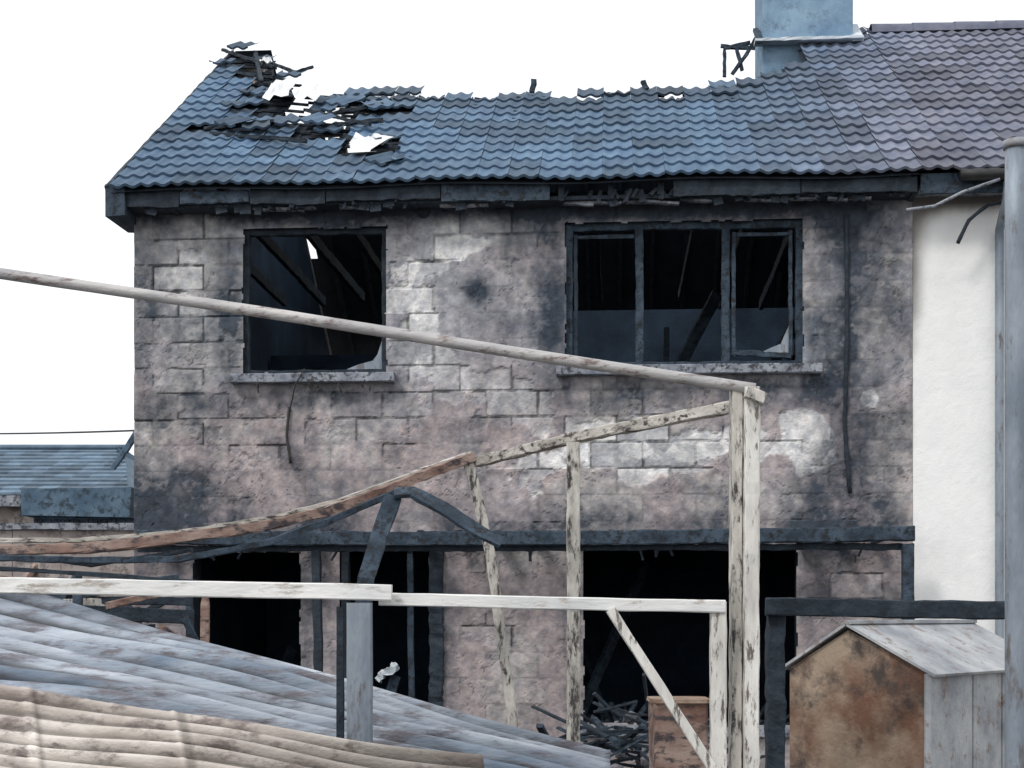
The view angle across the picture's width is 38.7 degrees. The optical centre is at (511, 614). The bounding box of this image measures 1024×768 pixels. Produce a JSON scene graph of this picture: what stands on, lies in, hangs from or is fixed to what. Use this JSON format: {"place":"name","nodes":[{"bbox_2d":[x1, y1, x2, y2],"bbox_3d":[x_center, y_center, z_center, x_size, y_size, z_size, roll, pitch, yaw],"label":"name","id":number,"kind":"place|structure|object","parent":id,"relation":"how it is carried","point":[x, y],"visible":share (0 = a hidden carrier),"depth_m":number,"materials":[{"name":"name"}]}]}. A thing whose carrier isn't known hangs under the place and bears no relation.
{"place":"outdoors","nodes":[
{"label":"outdoors","id":0,"kind":"place"},
{"bbox_2d":[0,523,133,606],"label":"garden wall","id":1,"kind":"structure","parent":0,"point":[45,530],"depth_m":13.20,"materials":[{"name":"concrete"}]},
{"bbox_2d":[21,432,133,522],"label":"flat roof shed","id":2,"kind":"structure","parent":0,"point":[88,505],"depth_m":14.10,"materials":[{"name":"blue"}]},
{"bbox_2d":[0,0,1023,454],"label":"sky","id":3,"kind":"structure","parent":0,"point":[84,84],"materials":[{"name":"white"}]},
{"label":"ground","id":4,"kind":"structure","parent":0,"visible":0},
{"bbox_2d":[0,444,133,523],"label":"neighbouring bungalow","id":5,"kind":"object","parent":4,"relation":"on","point":[37,466],"visible":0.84,"depth_m":25.80,"materials":[{"name":"tile"}]},
{"bbox_2d":[0,563,209,642],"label":"scrap timber heap","id":6,"kind":"object","parent":4,"relation":"on","point":[121,607],"visible":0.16,"depth_m":9.07,"materials":[{"name":"beige paint"}]},
{"bbox_2d":[0,685,483,767],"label":"corrugated roof sheet","id":7,"kind":"object","parent":4,"relation":"on","point":[41,729],"visible":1,"depth_m":5.31,"materials":[{"name":"beige metal"}]},
{"bbox_2d":[182,69,331,354],"bbox_3d":[0.289,-2.198,15.699,6.401,7.597,7.380,0,0,4],"label":"side and back walls","id":8,"kind":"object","parent":4,"relation":"on","point":[192,190],"visible":0.03,"depth_m":18.05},
{"bbox_2d":[104,50,917,232],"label":"eaves fascia and soffit","id":9,"kind":"structure","parent":8,"relation":"attached to","point":[123,209],"depth_m":11.79,"materials":[{"name":"wood"}]},
{"bbox_2d":[111,48,927,354],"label":"charred roof timbers","id":10,"kind":"object","parent":8,"relation":"on","point":[667,254],"visible":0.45,"depth_m":18.09,"materials":[{"name":"wood"}]},
{"bbox_2d":[260,56,392,150],"bbox_3d":[-1.988,-4.855,13.693,0.645,1.877,3.267,0,0,-28],"label":"torn roof membrane","id":11,"kind":"object","parent":10,"relation":"on","point":[357,142],"visible":1,"depth_m":13.73,"materials":[{"name":"white"}]},
{"bbox_2d":[110,41,921,188],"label":"roof tiles","id":12,"kind":"object","parent":10,"relation":"on","point":[619,133],"visible":0.98,"depth_m":12.66,"materials":[{"name":"tile"}]},
{"bbox_2d":[753,0,863,78],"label":"chimney stack","id":13,"kind":"object","parent":12,"relation":"on","point":[783,30],"visible":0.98,"depth_m":15.09,"materials":[{"name":"concrete"}]},
{"bbox_2d":[720,37,754,77],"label":"bent ridge timbers","id":14,"kind":"object","parent":13,"relation":"attached to","point":[736,47],"visible":0.99,"depth_m":15.53,"materials":[{"name":"black wood"}]},
{"bbox_2d":[0,386,766,767],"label":"fire damaged timber frame","id":15,"kind":"object","parent":4,"relation":"on","point":[740,722],"visible":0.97,"depth_m":6.11,"materials":[{"name":"beige paint"}]},
{"bbox_2d":[0,452,476,580],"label":"timber beam","id":16,"kind":"structure","parent":15,"relation":"attached to","point":[336,510],"depth_m":7.02,"materials":[{"name":"brown wood"}]},
{"bbox_2d":[0,593,610,767],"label":"corrugated roof sheet","id":17,"kind":"object","parent":15,"relation":"on","point":[48,643],"visible":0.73,"depth_m":6.40,"materials":[{"name":"grey metal"}]},
{"bbox_2d":[0,268,755,392],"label":"fallen metal pipe","id":18,"kind":"object","parent":15,"relation":"on","point":[685,378],"visible":0.99,"depth_m":6.36,"materials":[{"name":"grey metal"}]},
{"bbox_2d":[134,190,912,767],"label":"front wall","id":19,"kind":"structure","parent":4,"relation":"on","point":[210,446],"depth_m":11.99,"materials":[{"name":"grey stone"}]},
{"bbox_2d":[0,430,133,433],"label":"overhead cable","id":20,"kind":"object","parent":19,"relation":"attached to","point":[72,432],"visible":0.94,"depth_m":13.37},
{"bbox_2d":[193,218,803,724],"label":"window reveals","id":21,"kind":"structure","parent":19,"relation":"attached to","point":[197,600],"depth_m":12.17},
{"bbox_2d":[341,551,444,706],"bbox_3d":[-0.991,0.475,12.079,0.887,2.010,0.150,0,0,4],"label":"burnt door frame","id":22,"kind":"object","parent":21,"relation":"attached to","point":[436,637],"visible":0.6,"depth_m":12.00,"materials":[{"name":"black wood"}]},
{"bbox_2d":[243,219,802,723],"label":"charred window frames","id":23,"kind":"structure","parent":21,"relation":"attached to","point":[783,349],"depth_m":11.96,"materials":[{"name":"wood"}]},
{"bbox_2d":[375,662,789,722],"bbox_3d":[0.612,0.945,12.897,4.070,1.100,1.806,0,0,4],"label":"indoor debris","id":24,"kind":"object","parent":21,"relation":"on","point":[394,680],"visible":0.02,"depth_m":12.20,"materials":[{"name":"concrete"}]},
{"bbox_2d":[229,363,821,736],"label":"window sills","id":25,"kind":"structure","parent":19,"relation":"attached to","point":[561,371],"depth_m":11.86,"materials":[{"name":"grey concrete"}]},
{"bbox_2d":[256,208,851,492],"bbox_3d":[0.320,-2.175,11.935,4.864,2.389,0.122,0,0,3],"label":"vent and cables","id":26,"kind":"object","parent":19,"relation":"attached to","point":[422,212],"visible":1,"depth_m":11.77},
{"bbox_2d":[136,525,914,671],"bbox_3d":[0.061,0.453,11.787,6.228,2.296,0.399,0,0,4],"label":"burnt lean to beam","id":27,"kind":"object","parent":4,"relation":"on","point":[315,543],"visible":0.73,"depth_m":11.59,"materials":[{"name":"black wood"}]},
{"bbox_2d":[195,81,890,722],"bbox_3d":[0.172,-2.173,15.611,6.621,7.547,7.032,0,0,4],"label":"interior","id":28,"kind":"object","parent":4,"relation":"on","point":[673,647],"visible":0.23,"depth_m":15.73,"materials":[{"name":"black"}]},
{"bbox_2d":[531,673,764,767],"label":"fire debris pile","id":29,"kind":"object","parent":4,"relation":"on","point":[618,748],"visible":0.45,"depth_m":10.46,"materials":[{"name":"wood"}]},
{"bbox_2d":[646,696,709,767],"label":"rusted steel bin","id":30,"kind":"object","parent":4,"relation":"on","point":[670,745],"visible":0.89,"depth_m":8.04,"materials":[{"name":"beige metal"}]},
{"bbox_2d":[764,597,1004,767],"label":"charred fence rail","id":31,"kind":"object","parent":4,"relation":"on","point":[778,611],"visible":0.97,"depth_m":6.91,"materials":[{"name":"black wood"}]},
{"bbox_2d":[785,619,1004,767],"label":"metal store","id":32,"kind":"structure","parent":4,"relation":"on","point":[897,693],"depth_m":7.47,"materials":[{"name":"brown metal"}]},
{"bbox_2d":[913,185,1004,638],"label":"front wall","id":33,"kind":"structure","parent":4,"relation":"on","point":[954,408],"depth_m":11.74,"materials":[{"name":"white paint"}]},
{"bbox_2d":[1003,137,1023,767],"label":"steel pole","id":34,"kind":"object","parent":4,"relation":"on","point":[1013,148],"visible":1,"depth_m":5.56,"materials":[{"name":"grey metal"}]},
{"bbox_3d":[6.763,-2.198,15.246,6.040,7.597,7.380,0,0,4],"label":"side and back walls","id":35,"kind":"object","parent":4,"relation":"on","visible":0},
{"bbox_2d":[849,20,1023,184],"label":"roof tiles","id":36,"kind":"object","parent":35,"relation":"on","point":[951,94],"visible":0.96,"depth_m":13.53,"materials":[{"name":"tile"}]},
{"bbox_2d":[906,168,1004,638],"bbox_3d":[6.424,-0.991,11.368,6.677,4.981,0.425,0,0,4],"label":"gutter and downpipe","id":37,"kind":"object","parent":35,"relation":"attached to","point":[973,182],"visible":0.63,"depth_m":11.62,"materials":[{"name":"plastic"}]}
]}

